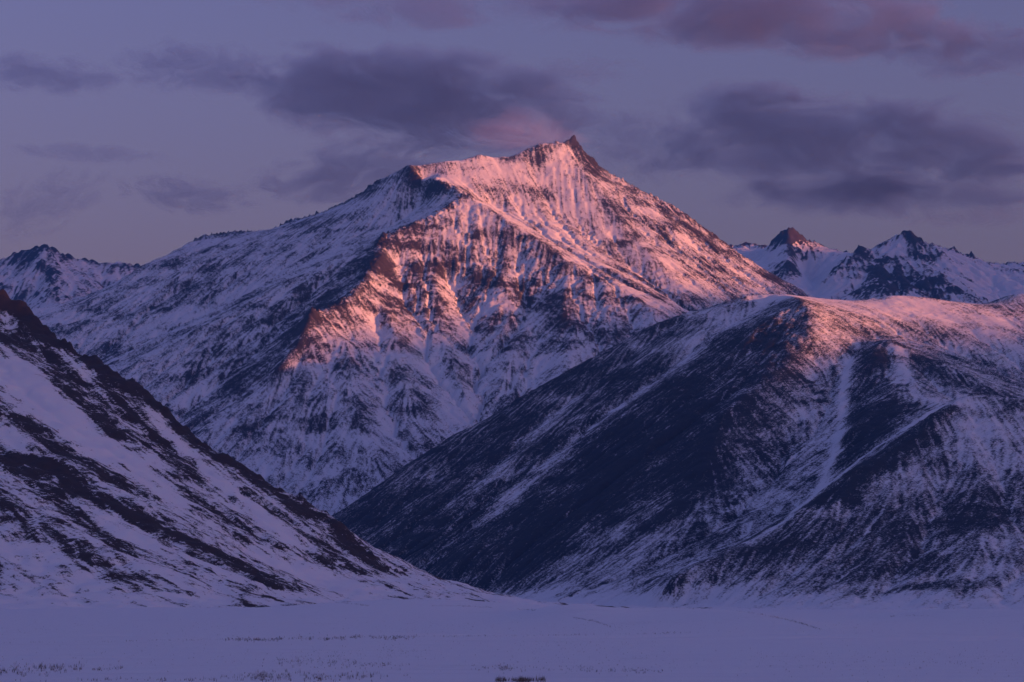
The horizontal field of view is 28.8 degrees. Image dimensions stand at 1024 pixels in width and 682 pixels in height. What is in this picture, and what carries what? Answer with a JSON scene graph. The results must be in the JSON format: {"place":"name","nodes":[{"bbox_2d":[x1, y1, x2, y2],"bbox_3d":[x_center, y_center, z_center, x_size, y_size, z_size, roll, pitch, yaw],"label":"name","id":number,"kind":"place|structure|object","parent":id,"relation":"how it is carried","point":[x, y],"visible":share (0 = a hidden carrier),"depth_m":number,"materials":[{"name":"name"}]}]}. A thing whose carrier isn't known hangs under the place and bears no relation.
{"place":"outdoors","nodes":[
{"label":"outdoors","id":0,"kind":"place"},
{"bbox_2d":[0,244,139,308],"bbox_3d":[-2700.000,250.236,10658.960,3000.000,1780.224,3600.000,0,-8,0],"label":"range","id":1,"kind":"structure","parent":0,"point":[41,276],"depth_m":11101.38,"materials":[{"name":"white snow"}]},
{"bbox_2d":[0,289,637,609],"bbox_3d":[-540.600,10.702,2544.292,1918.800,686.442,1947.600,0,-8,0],"label":"hillside","id":2,"kind":"structure","parent":0,"point":[117,490],"depth_m":2334.45,"materials":[{"name":"white snow"}]},
{"bbox_2d":[31,135,816,515],"bbox_3d":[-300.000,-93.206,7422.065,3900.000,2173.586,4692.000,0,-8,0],"label":"mountain","id":3,"kind":"structure","parent":0,"point":[331,361],"depth_m":7552.39,"materials":[{"name":"white snow"}]},
{"bbox_2d":[0,599,1023,681],"bbox_3d":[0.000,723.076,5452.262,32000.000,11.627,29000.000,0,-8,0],"label":"snowy ground","id":4,"kind":"structure","parent":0,"point":[730,648],"depth_m":396.83,"materials":[{"name":"white snow"}]},
{"bbox_2d":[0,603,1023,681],"bbox_3d":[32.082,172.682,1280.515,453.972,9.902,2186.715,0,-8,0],"label":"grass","id":5,"kind":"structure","parent":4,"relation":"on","point":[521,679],"depth_m":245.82,"materials":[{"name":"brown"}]},
{"bbox_2d":[0,0,1023,265],"label":"sky","id":6,"kind":"structure","parent":0,"point":[132,132],"materials":[{"name":"purple"}]},
{"bbox_2d":[332,294,1023,609],"bbox_3d":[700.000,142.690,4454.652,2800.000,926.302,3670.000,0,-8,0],"label":"hill","id":7,"kind":"structure","parent":0,"point":[777,451],"depth_m":4206.84,"materials":[{"name":"white snow"}]},
{"bbox_2d":[730,227,1023,303],"bbox_3d":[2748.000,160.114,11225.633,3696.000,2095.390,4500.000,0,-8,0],"label":"peaks","id":8,"kind":"object","parent":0,"point":[907,263],"visible":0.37,"depth_m":11357.33,"materials":[{"name":"white snow"}]}
]}

